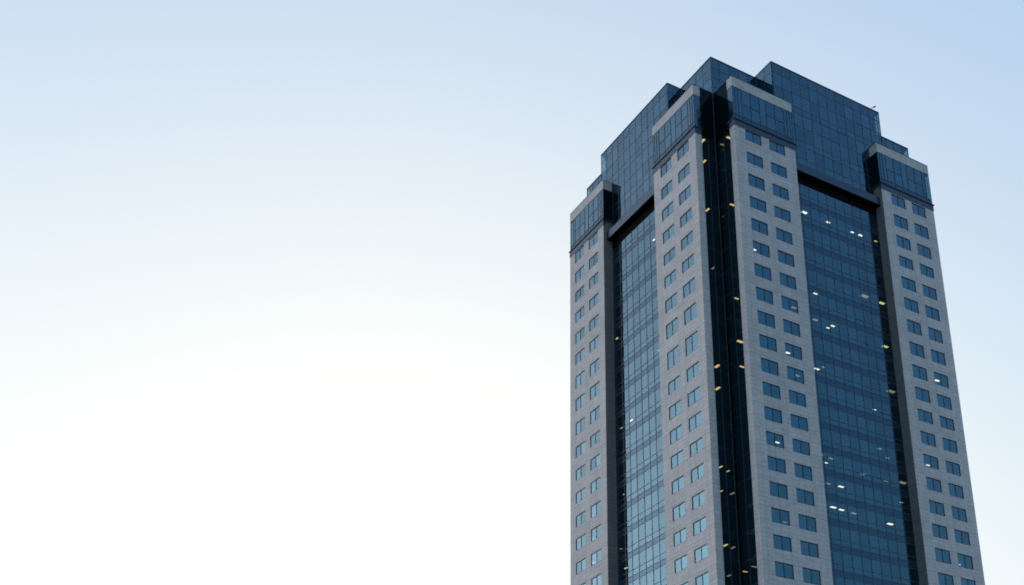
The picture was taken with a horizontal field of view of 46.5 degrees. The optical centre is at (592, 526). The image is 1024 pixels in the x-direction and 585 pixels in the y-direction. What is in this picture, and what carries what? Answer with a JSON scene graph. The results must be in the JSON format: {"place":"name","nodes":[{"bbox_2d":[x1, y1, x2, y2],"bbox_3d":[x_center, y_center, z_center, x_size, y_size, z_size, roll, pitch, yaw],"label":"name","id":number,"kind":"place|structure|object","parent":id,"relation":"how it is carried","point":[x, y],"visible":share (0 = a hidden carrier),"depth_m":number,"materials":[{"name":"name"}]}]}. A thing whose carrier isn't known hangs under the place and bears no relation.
{"place":"outdoors","nodes":[
{"label":"outdoors","id":0,"kind":"place"},
{"bbox_2d":[0,0,1023,584],"label":"sky","id":1,"kind":"structure","parent":0,"point":[284,285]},
{"bbox_2d":[569,56,984,584],"bbox_3d":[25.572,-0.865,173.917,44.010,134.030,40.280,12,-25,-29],"label":"office tower","id":2,"kind":"structure","parent":0,"point":[795,144],"depth_m":168.76,"materials":[{"name":"blue glass"}]},
{"bbox_2d":[665,292,676,312],"bbox_3d":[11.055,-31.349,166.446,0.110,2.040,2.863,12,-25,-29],"label":"window","id":3,"kind":"structure","parent":2,"relation":"in","point":[676,292],"depth_m":166.66,"materials":[{"name":"black metal"}]},
{"bbox_2d":[666,317,677,338],"bbox_3d":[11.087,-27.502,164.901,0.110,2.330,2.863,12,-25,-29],"label":"window","id":4,"kind":"structure","parent":2,"relation":"in","point":[677,317],"depth_m":165.20,"materials":[{"name":"black metal"}]},
{"bbox_2d":[667,345,678,369],"bbox_3d":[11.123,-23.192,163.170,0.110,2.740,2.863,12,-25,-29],"label":"window","id":5,"kind":"structure","parent":2,"relation":"in","point":[678,345],"depth_m":163.59,"materials":[{"name":"black metal"}]},
{"bbox_2d":[668,375,679,394],"bbox_3d":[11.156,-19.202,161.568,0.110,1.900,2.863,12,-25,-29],"label":"window","id":6,"kind":"structure","parent":2,"relation":"in","point":[679,375],"depth_m":161.80,"materials":[{"name":"black metal"}]},
{"bbox_2d":[669,400,680,419],"bbox_3d":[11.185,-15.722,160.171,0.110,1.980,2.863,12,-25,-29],"label":"window","id":7,"kind":"structure","parent":2,"relation":"in","point":[679,400],"depth_m":160.43,"materials":[{"name":"blue glass"}]},
{"bbox_2d":[670,424,681,444],"bbox_3d":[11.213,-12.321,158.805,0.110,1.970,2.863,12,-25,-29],"label":"window","id":8,"kind":"structure","parent":2,"relation":"in","point":[681,424],"depth_m":159.08,"materials":[{"name":"black metal"}]},
{"bbox_2d":[671,450,682,468],"bbox_3d":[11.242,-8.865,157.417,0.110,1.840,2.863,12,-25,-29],"label":"window","id":9,"kind":"structure","parent":2,"relation":"in","point":[681,450],"depth_m":157.63,"materials":[{"name":"black metal"}]},
{"bbox_2d":[672,475,683,494],"bbox_3d":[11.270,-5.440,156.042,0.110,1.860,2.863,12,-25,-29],"label":"window","id":10,"kind":"structure","parent":2,"relation":"in","point":[683,475],"depth_m":156.29,"materials":[{"name":"blue glass"}]},
{"bbox_2d":[673,501,684,520],"bbox_3d":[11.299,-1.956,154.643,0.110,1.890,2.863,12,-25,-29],"label":"window","id":11,"kind":"structure","parent":2,"relation":"in","point":[684,501],"depth_m":154.85,"materials":[{"name":"black metal"}]},
{"bbox_2d":[674,527,685,546],"bbox_3d":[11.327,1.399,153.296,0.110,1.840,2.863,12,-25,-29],"label":"window","id":12,"kind":"structure","parent":2,"relation":"in","point":[685,527],"depth_m":153.49,"materials":[{"name":"black metal"}]},
{"bbox_2d":[675,554,687,572],"bbox_3d":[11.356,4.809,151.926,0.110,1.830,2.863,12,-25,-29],"label":"window","id":13,"kind":"structure","parent":2,"relation":"in","point":[686,554],"depth_m":152.07,"materials":[{"name":"black metal"}]},
{"bbox_2d":[678,162,689,182],"bbox_3d":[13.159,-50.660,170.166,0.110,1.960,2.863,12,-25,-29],"label":"window","id":14,"kind":"structure","parent":2,"relation":"in","point":[689,162],"depth_m":170.36,"materials":[{"name":"black metal"}]},
{"bbox_2d":[679,184,690,204],"bbox_3d":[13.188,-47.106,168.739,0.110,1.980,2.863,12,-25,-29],"label":"window","id":15,"kind":"structure","parent":2,"relation":"in","point":[690,184],"depth_m":168.91,"materials":[{"name":"blue glass"}]},
{"bbox_2d":[680,207,691,227],"bbox_3d":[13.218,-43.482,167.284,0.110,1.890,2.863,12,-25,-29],"label":"window","id":16,"kind":"structure","parent":2,"relation":"in","point":[691,207],"depth_m":167.47,"materials":[{"name":"black metal"}]},
{"bbox_2d":[681,230,692,249],"bbox_3d":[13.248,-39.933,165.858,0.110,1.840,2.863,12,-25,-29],"label":"window","id":17,"kind":"structure","parent":2,"relation":"in","point":[692,230],"depth_m":166.09,"materials":[{"name":"blue glass"}]},
{"bbox_2d":[682,253,693,272],"bbox_3d":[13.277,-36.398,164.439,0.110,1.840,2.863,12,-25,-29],"label":"window","id":18,"kind":"structure","parent":2,"relation":"in","point":[693,253],"depth_m":164.67,"materials":[{"name":"black metal"}]},
{"bbox_2d":[683,277,694,297],"bbox_3d":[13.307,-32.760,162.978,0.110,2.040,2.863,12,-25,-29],"label":"window","id":19,"kind":"structure","parent":2,"relation":"in","point":[694,277],"depth_m":163.21,"materials":[{"name":"black metal"}]},
{"bbox_2d":[684,302,696,324],"bbox_3d":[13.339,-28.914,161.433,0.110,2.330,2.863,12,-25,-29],"label":"window","id":20,"kind":"structure","parent":2,"relation":"in","point":[695,302],"depth_m":161.71,"materials":[{"name":"black metal"}]},
{"bbox_2d":[685,331,697,355],"bbox_3d":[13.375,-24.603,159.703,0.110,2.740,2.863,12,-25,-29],"label":"window","id":21,"kind":"structure","parent":2,"relation":"in","point":[696,331],"depth_m":160.08,"materials":[{"name":"black metal"}]},
{"bbox_2d":[687,361,698,381],"bbox_3d":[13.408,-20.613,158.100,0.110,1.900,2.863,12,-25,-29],"label":"window","id":22,"kind":"structure","parent":2,"relation":"in","point":[698,361],"depth_m":158.29,"materials":[{"name":"black metal"}]},
{"bbox_2d":[688,386,700,406],"bbox_3d":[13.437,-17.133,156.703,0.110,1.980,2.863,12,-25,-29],"label":"window","id":23,"kind":"structure","parent":2,"relation":"in","point":[699,386],"depth_m":156.94,"materials":[{"name":"black metal"}]},
{"bbox_2d":[689,411,701,431],"bbox_3d":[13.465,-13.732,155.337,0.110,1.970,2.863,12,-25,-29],"label":"window","id":24,"kind":"structure","parent":2,"relation":"in","point":[700,411],"depth_m":155.53,"materials":[{"name":"black metal"}]},
{"bbox_2d":[690,437,702,456],"bbox_3d":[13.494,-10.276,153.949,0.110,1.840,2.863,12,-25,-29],"label":"window","id":25,"kind":"structure","parent":2,"relation":"in","point":[701,437],"depth_m":154.06,"materials":[{"name":"black metal"}]},
{"bbox_2d":[691,463,703,482],"bbox_3d":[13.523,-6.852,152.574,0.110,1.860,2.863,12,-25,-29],"label":"window","id":26,"kind":"structure","parent":2,"relation":"in","point":[702,463],"depth_m":152.82,"materials":[{"name":"black metal"}]},
{"bbox_2d":[692,490,704,509],"bbox_3d":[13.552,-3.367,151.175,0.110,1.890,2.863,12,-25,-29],"label":"window","id":27,"kind":"structure","parent":2,"relation":"in","point":[698,494],"depth_m":151.45,"materials":[{"name":"black metal"}]},
{"bbox_2d":[693,516,706,535],"bbox_3d":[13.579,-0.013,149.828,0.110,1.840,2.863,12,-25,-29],"label":"window","id":28,"kind":"structure","parent":2,"relation":"in","point":[705,516],"depth_m":150.06,"materials":[{"name":"black metal"}]},
{"bbox_2d":[694,544,707,562],"bbox_3d":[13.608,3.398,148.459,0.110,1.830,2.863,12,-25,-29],"label":"window","id":29,"kind":"structure","parent":2,"relation":"in","point":[705,544],"depth_m":148.66,"materials":[{"name":"black metal"}]},
{"bbox_2d":[745,130,760,145],"bbox_3d":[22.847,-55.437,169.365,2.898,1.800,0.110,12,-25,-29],"label":"window","id":30,"kind":"structure","parent":2,"relation":"in","point":[745,130],"depth_m":169.55,"materials":[{"name":"black metal"}]},
{"bbox_2d":[746,151,762,167],"bbox_3d":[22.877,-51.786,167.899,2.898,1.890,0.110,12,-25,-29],"label":"window","id":31,"kind":"structure","parent":2,"relation":"in","point":[746,151],"depth_m":168.13,"materials":[{"name":"black metal"}]},
{"bbox_2d":[748,173,764,190],"bbox_3d":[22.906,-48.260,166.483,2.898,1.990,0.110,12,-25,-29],"label":"window","id":32,"kind":"structure","parent":2,"relation":"in","point":[748,173],"depth_m":166.66,"materials":[{"name":"black metal"}]},
{"bbox_2d":[750,196,765,212],"bbox_3d":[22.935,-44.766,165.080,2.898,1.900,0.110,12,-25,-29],"label":"window","id":33,"kind":"structure","parent":2,"relation":"in","point":[750,196],"depth_m":165.28,"materials":[{"name":"black metal"}]},
{"bbox_2d":[751,218,767,235],"bbox_3d":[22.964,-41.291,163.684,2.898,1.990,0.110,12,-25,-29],"label":"window","id":34,"kind":"structure","parent":2,"relation":"in","point":[751,218],"depth_m":163.89,"materials":[{"name":"black metal"}]},
{"bbox_2d":[753,241,769,257],"bbox_3d":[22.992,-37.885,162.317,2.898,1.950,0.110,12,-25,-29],"label":"window","id":35,"kind":"structure","parent":2,"relation":"in","point":[753,241],"depth_m":162.52,"materials":[{"name":"black metal"}]},
{"bbox_2d":[754,263,771,280],"bbox_3d":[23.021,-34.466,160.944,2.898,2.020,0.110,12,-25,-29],"label":"window","id":36,"kind":"structure","parent":2,"relation":"in","point":[754,263],"depth_m":161.09,"materials":[{"name":"black metal"}]},
{"bbox_2d":[756,286,772,304],"bbox_3d":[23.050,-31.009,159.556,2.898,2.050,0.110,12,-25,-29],"label":"window","id":37,"kind":"structure","parent":2,"relation":"in","point":[756,286],"depth_m":159.76,"materials":[{"name":"black metal"}]},
{"bbox_2d":[757,310,774,328],"bbox_3d":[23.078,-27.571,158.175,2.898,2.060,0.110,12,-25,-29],"label":"window","id":38,"kind":"structure","parent":2,"relation":"in","point":[757,310],"depth_m":158.40,"materials":[{"name":"black metal"}]},
{"bbox_2d":[759,334,776,351],"bbox_3d":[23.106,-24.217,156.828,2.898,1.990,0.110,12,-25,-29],"label":"window","id":39,"kind":"structure","parent":2,"relation":"in","point":[759,334],"depth_m":156.98,"materials":[{"name":"black metal"}]},
{"bbox_2d":[761,358,778,375],"bbox_3d":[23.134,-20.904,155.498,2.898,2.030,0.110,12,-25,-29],"label":"window","id":40,"kind":"structure","parent":2,"relation":"in","point":[769,361],"depth_m":155.74,"materials":[{"name":"black metal"}]},
{"bbox_2d":[762,381,780,399],"bbox_3d":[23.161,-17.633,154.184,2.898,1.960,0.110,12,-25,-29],"label":"window","id":41,"kind":"structure","parent":2,"relation":"in","point":[762,381],"depth_m":154.39,"materials":[{"name":"black metal"}]},
{"bbox_2d":[764,406,781,423],"bbox_3d":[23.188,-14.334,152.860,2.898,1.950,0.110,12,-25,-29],"label":"window","id":42,"kind":"structure","parent":2,"relation":"in","point":[764,406],"depth_m":153.01,"materials":[{"name":"black metal"}]},
{"bbox_2d":[766,431,783,448],"bbox_3d":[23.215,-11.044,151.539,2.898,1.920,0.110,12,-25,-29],"label":"window","id":43,"kind":"structure","parent":2,"relation":"in","point":[766,431],"depth_m":151.69,"materials":[{"name":"black metal"}]},
{"bbox_2d":[575,140,975,584],"bbox_3d":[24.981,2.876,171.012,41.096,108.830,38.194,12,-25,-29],"label":"other windows","id":44,"kind":"structure","parent":2,"relation":"in","point":[688,140],"depth_m":178.53,"materials":[{"name":"blue glass"}]},
{"bbox_2d":[767,455,785,473],"bbox_3d":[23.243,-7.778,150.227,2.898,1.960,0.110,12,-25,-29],"label":"window","id":45,"kind":"structure","parent":2,"relation":"in","point":[767,455],"depth_m":150.41,"materials":[{"name":"black metal"}]},
{"bbox_2d":[769,140,784,155],"bbox_3d":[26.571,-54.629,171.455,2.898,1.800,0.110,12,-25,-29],"label":"window","id":46,"kind":"structure","parent":2,"relation":"in","point":[769,140],"depth_m":171.61,"materials":[{"name":"black metal"}]},
{"bbox_2d":[769,481,787,499],"bbox_3d":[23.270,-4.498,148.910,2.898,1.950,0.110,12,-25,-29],"label":"window","id":47,"kind":"structure","parent":2,"relation":"in","point":[769,481],"depth_m":149.10,"materials":[{"name":"black metal"}]},
{"bbox_2d":[771,162,786,178],"bbox_3d":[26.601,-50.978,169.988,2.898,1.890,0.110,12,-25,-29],"label":"window","id":48,"kind":"structure","parent":2,"relation":"in","point":[771,162],"depth_m":170.19,"materials":[{"name":"black metal"}]},
{"bbox_2d":[771,507,789,525],"bbox_3d":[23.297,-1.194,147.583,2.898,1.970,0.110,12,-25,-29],"label":"window","id":49,"kind":"structure","parent":2,"relation":"in","point":[771,507],"depth_m":147.76,"materials":[{"name":"black metal"}]},
{"bbox_2d":[772,183,788,200],"bbox_3d":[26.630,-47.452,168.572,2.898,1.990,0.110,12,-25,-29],"label":"window","id":50,"kind":"structure","parent":2,"relation":"in","point":[772,183],"depth_m":168.83,"materials":[{"name":"black metal"}]},
{"bbox_2d":[773,534,791,551],"bbox_3d":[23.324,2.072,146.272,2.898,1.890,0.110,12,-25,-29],"label":"window","id":51,"kind":"structure","parent":2,"relation":"in","point":[773,534],"depth_m":146.39,"materials":[{"name":"blue glass"}]},
{"bbox_2d":[774,206,790,222],"bbox_3d":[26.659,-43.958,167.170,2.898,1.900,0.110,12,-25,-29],"label":"window","id":52,"kind":"structure","parent":2,"relation":"in","point":[774,206],"depth_m":167.35,"materials":[{"name":"black metal"}]},
{"bbox_2d":[775,561,793,579],"bbox_3d":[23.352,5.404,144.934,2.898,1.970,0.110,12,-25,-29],"label":"window","id":53,"kind":"structure","parent":2,"relation":"in","point":[775,561],"depth_m":145.11,"materials":[{"name":"black metal"}]},
{"bbox_2d":[776,228,792,244],"bbox_3d":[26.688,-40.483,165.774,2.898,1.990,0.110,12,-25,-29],"label":"window","id":54,"kind":"structure","parent":2,"relation":"in","point":[776,228],"depth_m":165.94,"materials":[{"name":"black metal"}]},
{"bbox_2d":[778,250,793,266],"bbox_3d":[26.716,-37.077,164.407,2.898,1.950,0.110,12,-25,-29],"label":"window","id":55,"kind":"structure","parent":2,"relation":"in","point":[778,250],"depth_m":164.59,"materials":[{"name":"black metal"}]},
{"bbox_2d":[779,272,795,289],"bbox_3d":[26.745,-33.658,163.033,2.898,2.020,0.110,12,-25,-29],"label":"window","id":56,"kind":"structure","parent":2,"relation":"in","point":[779,272],"depth_m":163.27,"materials":[{"name":"black metal"}]},
{"bbox_2d":[781,295,797,312],"bbox_3d":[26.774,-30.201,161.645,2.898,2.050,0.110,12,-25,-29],"label":"window","id":57,"kind":"structure","parent":2,"relation":"in","point":[781,295],"depth_m":161.84,"materials":[{"name":"black metal"}]},
{"bbox_2d":[783,319,799,336],"bbox_3d":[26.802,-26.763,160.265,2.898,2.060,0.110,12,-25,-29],"label":"window","id":58,"kind":"structure","parent":2,"relation":"in","point":[783,319],"depth_m":160.54,"materials":[{"name":"black metal"}]},
{"bbox_2d":[785,343,801,359],"bbox_3d":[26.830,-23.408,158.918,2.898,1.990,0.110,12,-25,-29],"label":"window","id":59,"kind":"structure","parent":2,"relation":"in","point":[785,343],"depth_m":159.12,"materials":[{"name":"blue glass"}]},
{"bbox_2d":[787,366,803,383],"bbox_3d":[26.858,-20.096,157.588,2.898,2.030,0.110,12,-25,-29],"label":"window","id":60,"kind":"structure","parent":2,"relation":"in","point":[787,366],"depth_m":157.82,"materials":[{"name":"black metal"}]},
{"bbox_2d":[788,389,805,406],"bbox_3d":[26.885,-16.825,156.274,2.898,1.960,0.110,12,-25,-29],"label":"window","id":61,"kind":"structure","parent":2,"relation":"in","point":[788,389],"depth_m":156.44,"materials":[{"name":"blue glass"}]},
{"bbox_2d":[790,414,807,430],"bbox_3d":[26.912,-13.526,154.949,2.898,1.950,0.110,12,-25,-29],"label":"window","id":62,"kind":"structure","parent":2,"relation":"in","point":[790,414],"depth_m":155.09,"materials":[{"name":"black metal"}]},
{"bbox_2d":[792,438,809,455],"bbox_3d":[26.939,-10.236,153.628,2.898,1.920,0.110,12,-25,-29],"label":"window","id":63,"kind":"structure","parent":2,"relation":"in","point":[792,438],"depth_m":153.79,"materials":[{"name":"black metal"}]},
{"bbox_2d":[794,463,811,480],"bbox_3d":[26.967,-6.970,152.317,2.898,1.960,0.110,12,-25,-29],"label":"window","id":64,"kind":"structure","parent":2,"relation":"in","point":[794,463],"depth_m":152.48,"materials":[{"name":"black metal"}]},
{"bbox_2d":[796,488,813,505],"bbox_3d":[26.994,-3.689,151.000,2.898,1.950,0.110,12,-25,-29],"label":"window","id":65,"kind":"structure","parent":2,"relation":"in","point":[796,488],"depth_m":151.13,"materials":[{"name":"black metal"}]},
{"bbox_2d":[798,514,816,531],"bbox_3d":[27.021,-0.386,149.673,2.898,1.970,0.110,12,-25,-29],"label":"window","id":66,"kind":"structure","parent":2,"relation":"in","point":[798,514],"depth_m":149.83,"materials":[{"name":"black metal"}]},
{"bbox_2d":[800,540,818,557],"bbox_3d":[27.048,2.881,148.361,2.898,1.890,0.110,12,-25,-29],"label":"window","id":67,"kind":"structure","parent":2,"relation":"in","point":[800,540],"depth_m":148.52,"materials":[{"name":"black metal"}]},
{"bbox_2d":[802,567,820,584],"bbox_3d":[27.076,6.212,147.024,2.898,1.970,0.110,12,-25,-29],"label":"window","id":68,"kind":"structure","parent":2,"relation":"in","point":[802,567],"depth_m":147.25,"materials":[{"name":"black metal"}]},
{"bbox_2d":[859,293,868,298],"bbox_3d":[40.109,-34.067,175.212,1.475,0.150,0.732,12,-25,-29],"label":"ceiling lamp","id":69,"kind":"object","parent":2,"relation":"attached to","point":[866,296],"visible":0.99,"depth_m":175.05,"materials":[{"name":"grey paint"}]},
{"bbox_2d":[885,389,896,393],"bbox_3d":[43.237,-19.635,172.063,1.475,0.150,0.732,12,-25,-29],"label":"ceiling lamp","id":70,"kind":"object","parent":2,"relation":"attached to","point":[892,391],"visible":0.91,"depth_m":172.03,"materials":[{"name":"grey paint"}]},
{"bbox_2d":[891,194,905,209],"bbox_3d":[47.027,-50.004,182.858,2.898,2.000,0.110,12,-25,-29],"label":"window","id":71,"kind":"structure","parent":2,"relation":"in","point":[891,194],"depth_m":183.03,"materials":[{"name":"black metal"}]},
{"bbox_2d":[894,214,907,230],"bbox_3d":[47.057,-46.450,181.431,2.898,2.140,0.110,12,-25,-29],"label":"window","id":72,"kind":"structure","parent":2,"relation":"in","point":[894,214],"depth_m":181.70,"materials":[{"name":"black metal"}]},
{"bbox_2d":[897,480,907,484],"bbox_3d":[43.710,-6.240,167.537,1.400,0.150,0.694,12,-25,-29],"label":"ceiling lamp","id":73,"kind":"object","parent":2,"relation":"attached to","point":[902,482],"visible":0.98,"depth_m":167.43,"materials":[{"name":"grey paint"}]},
{"bbox_2d":[896,235,910,250],"bbox_3d":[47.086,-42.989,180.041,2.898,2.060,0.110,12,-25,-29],"label":"window","id":74,"kind":"structure","parent":2,"relation":"in","point":[896,235],"depth_m":180.26,"materials":[{"name":"black metal"}]},
{"bbox_2d":[899,255,913,270],"bbox_3d":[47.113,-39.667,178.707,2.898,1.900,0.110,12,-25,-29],"label":"window","id":75,"kind":"structure","parent":2,"relation":"in","point":[899,255],"depth_m":178.90,"materials":[{"name":"black metal"}]},
{"bbox_2d":[901,276,915,292],"bbox_3d":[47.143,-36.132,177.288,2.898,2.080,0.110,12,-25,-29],"label":"window","id":76,"kind":"structure","parent":2,"relation":"in","point":[901,276],"depth_m":177.56,"materials":[{"name":"black metal"}]},
{"bbox_2d":[904,297,918,313],"bbox_3d":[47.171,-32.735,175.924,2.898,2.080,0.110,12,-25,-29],"label":"window","id":77,"kind":"structure","parent":2,"relation":"in","point":[904,297],"depth_m":176.15,"materials":[{"name":"black metal"}]},
{"bbox_2d":[906,319,921,335],"bbox_3d":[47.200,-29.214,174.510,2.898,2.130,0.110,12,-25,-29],"label":"window","id":78,"kind":"structure","parent":2,"relation":"in","point":[906,319],"depth_m":174.74,"materials":[{"name":"black metal"}]},
{"bbox_2d":[909,341,924,358],"bbox_3d":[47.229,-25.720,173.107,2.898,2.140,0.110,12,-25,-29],"label":"window","id":79,"kind":"structure","parent":2,"relation":"in","point":[909,341],"depth_m":173.36,"materials":[{"name":"blue metal"}]},
{"bbox_2d":[912,203,925,217],"bbox_3d":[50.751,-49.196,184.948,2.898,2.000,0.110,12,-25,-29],"label":"window","id":80,"kind":"structure","parent":2,"relation":"in","point":[912,203],"depth_m":185.24,"materials":[{"name":"blue metal"}]},
{"bbox_2d":[912,364,927,380],"bbox_3d":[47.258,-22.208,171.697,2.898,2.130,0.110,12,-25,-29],"label":"window","id":81,"kind":"structure","parent":2,"relation":"in","point":[912,364],"depth_m":171.90,"materials":[{"name":"blue metal"}]},
{"bbox_2d":[914,223,928,238],"bbox_3d":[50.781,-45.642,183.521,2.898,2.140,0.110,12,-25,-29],"label":"window","id":82,"kind":"structure","parent":2,"relation":"in","point":[914,223],"depth_m":183.75,"materials":[{"name":"blue glass"}]},
{"bbox_2d":[915,386,929,402],"bbox_3d":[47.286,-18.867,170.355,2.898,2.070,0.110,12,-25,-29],"label":"window","id":83,"kind":"structure","parent":2,"relation":"in","point":[915,386],"depth_m":170.61,"materials":[{"name":"blue glass"}]},
{"bbox_2d":[917,243,931,259],"bbox_3d":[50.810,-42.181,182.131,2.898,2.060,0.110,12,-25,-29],"label":"window","id":84,"kind":"structure","parent":2,"relation":"in","point":[917,243],"depth_m":182.39,"materials":[{"name":"blue metal"}]},
{"bbox_2d":[917,408,932,423],"bbox_3d":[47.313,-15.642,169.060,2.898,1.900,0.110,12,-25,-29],"label":"window","id":85,"kind":"structure","parent":2,"relation":"in","point":[917,408],"depth_m":169.20,"materials":[{"name":"blue metal"}]},
{"bbox_2d":[919,263,933,278],"bbox_3d":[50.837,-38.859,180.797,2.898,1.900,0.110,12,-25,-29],"label":"window","id":86,"kind":"structure","parent":2,"relation":"in","point":[919,263],"depth_m":180.99,"materials":[{"name":"blue glass"}]},
{"bbox_2d":[920,431,935,446],"bbox_3d":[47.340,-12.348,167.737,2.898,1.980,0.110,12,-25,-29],"label":"window","id":87,"kind":"structure","parent":2,"relation":"in","point":[920,431],"depth_m":167.88,"materials":[{"name":"blue metal"}]},
{"bbox_2d":[922,284,936,300],"bbox_3d":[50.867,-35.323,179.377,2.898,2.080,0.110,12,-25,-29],"label":"window","id":88,"kind":"structure","parent":2,"relation":"in","point":[922,284],"depth_m":179.58,"materials":[{"name":"blue metal"}]},
{"bbox_2d":[923,454,938,469],"bbox_3d":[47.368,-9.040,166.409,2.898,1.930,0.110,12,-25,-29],"label":"window","id":89,"kind":"structure","parent":2,"relation":"in","point":[923,454],"depth_m":166.61,"materials":[{"name":"blue metal"}]},
{"bbox_2d":[925,305,939,321],"bbox_3d":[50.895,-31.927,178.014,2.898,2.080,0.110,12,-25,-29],"label":"window","id":90,"kind":"structure","parent":2,"relation":"in","point":[925,305],"depth_m":178.23,"materials":[{"name":"blue glass"}]},
{"bbox_2d":[926,477,941,492],"bbox_3d":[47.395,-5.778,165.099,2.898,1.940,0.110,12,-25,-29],"label":"window","id":91,"kind":"structure","parent":2,"relation":"in","point":[926,477],"depth_m":165.36,"materials":[{"name":"blue metal"}]},
{"bbox_2d":[928,327,942,343],"bbox_3d":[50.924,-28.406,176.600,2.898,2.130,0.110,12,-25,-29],"label":"window","id":92,"kind":"structure","parent":2,"relation":"in","point":[928,327],"depth_m":176.84,"materials":[{"name":"blue metal"}]},
{"bbox_2d":[929,500,944,515],"bbox_3d":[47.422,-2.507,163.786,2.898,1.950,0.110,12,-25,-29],"label":"window","id":93,"kind":"structure","parent":2,"relation":"in","point":[929,500],"depth_m":163.95,"materials":[{"name":"blue metal"}]},
{"bbox_2d":[931,349,945,365],"bbox_3d":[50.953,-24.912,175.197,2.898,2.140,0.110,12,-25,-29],"label":"window","id":94,"kind":"structure","parent":2,"relation":"in","point":[931,349],"depth_m":175.42,"materials":[{"name":"blue metal"}]},
{"bbox_2d":[932,523,947,539],"bbox_3d":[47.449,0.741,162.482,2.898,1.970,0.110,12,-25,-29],"label":"window","id":95,"kind":"structure","parent":2,"relation":"in","point":[932,523],"depth_m":162.72,"materials":[{"name":"blue metal"}]},
{"bbox_2d":[934,372,948,388],"bbox_3d":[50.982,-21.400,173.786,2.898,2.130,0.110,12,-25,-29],"label":"window","id":96,"kind":"structure","parent":2,"relation":"in","point":[934,372],"depth_m":173.97,"materials":[{"name":"blue metal"}]},
{"bbox_2d":[935,548,950,563],"bbox_3d":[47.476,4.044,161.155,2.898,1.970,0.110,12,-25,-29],"label":"window","id":97,"kind":"structure","parent":2,"relation":"in","point":[935,548],"depth_m":161.39,"materials":[{"name":"blue metal"}]},
{"bbox_2d":[936,393,951,409],"bbox_3d":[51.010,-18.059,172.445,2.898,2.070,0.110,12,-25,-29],"label":"window","id":98,"kind":"structure","parent":2,"relation":"in","point":[936,393],"depth_m":172.64,"materials":[{"name":"blue metal"}]},
{"bbox_2d":[938,572,953,584],"bbox_3d":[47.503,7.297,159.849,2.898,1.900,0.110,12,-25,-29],"label":"window","id":99,"kind":"structure","parent":2,"relation":"in","point":[938,572],"depth_m":160.11,"materials":[{"name":"blue glass"}]},
{"bbox_2d":[939,415,954,430],"bbox_3d":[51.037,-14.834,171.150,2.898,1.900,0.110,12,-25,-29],"label":"window","id":100,"kind":"structure","parent":2,"relation":"in","point":[939,415],"depth_m":171.27,"materials":[{"name":"blue metal"}]},
{"bbox_2d":[942,437,957,453],"bbox_3d":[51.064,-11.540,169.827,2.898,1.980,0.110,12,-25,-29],"label":"window","id":101,"kind":"structure","parent":2,"relation":"in","point":[942,437],"depth_m":170.07,"materials":[{"name":"blue metal"}]},
{"bbox_2d":[945,460,960,475],"bbox_3d":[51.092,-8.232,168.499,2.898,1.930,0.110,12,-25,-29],"label":"window","id":102,"kind":"structure","parent":2,"relation":"in","point":[952,463],"depth_m":168.70,"materials":[{"name":"blue metal"}]},
{"bbox_2d":[948,483,963,498],"bbox_3d":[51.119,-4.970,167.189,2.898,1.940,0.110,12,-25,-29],"label":"window","id":103,"kind":"structure","parent":2,"relation":"in","point":[948,483],"depth_m":167.35,"materials":[{"name":"blue metal"}]},
{"bbox_2d":[951,506,966,521],"bbox_3d":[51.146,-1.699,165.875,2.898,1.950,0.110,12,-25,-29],"label":"window","id":104,"kind":"structure","parent":2,"relation":"in","point":[951,506],"depth_m":166.03,"materials":[{"name":"blue metal"}]},
{"bbox_2d":[954,529,969,545],"bbox_3d":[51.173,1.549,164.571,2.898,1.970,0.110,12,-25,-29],"label":"window","id":105,"kind":"structure","parent":2,"relation":"in","point":[954,529],"depth_m":164.69,"materials":[{"name":"blue metal"}]},
{"bbox_2d":[957,553,973,569],"bbox_3d":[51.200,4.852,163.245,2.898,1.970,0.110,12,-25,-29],"label":"window","id":106,"kind":"structure","parent":2,"relation":"in","point":[957,553],"depth_m":163.39,"materials":[{"name":"blue metal"}]}
]}

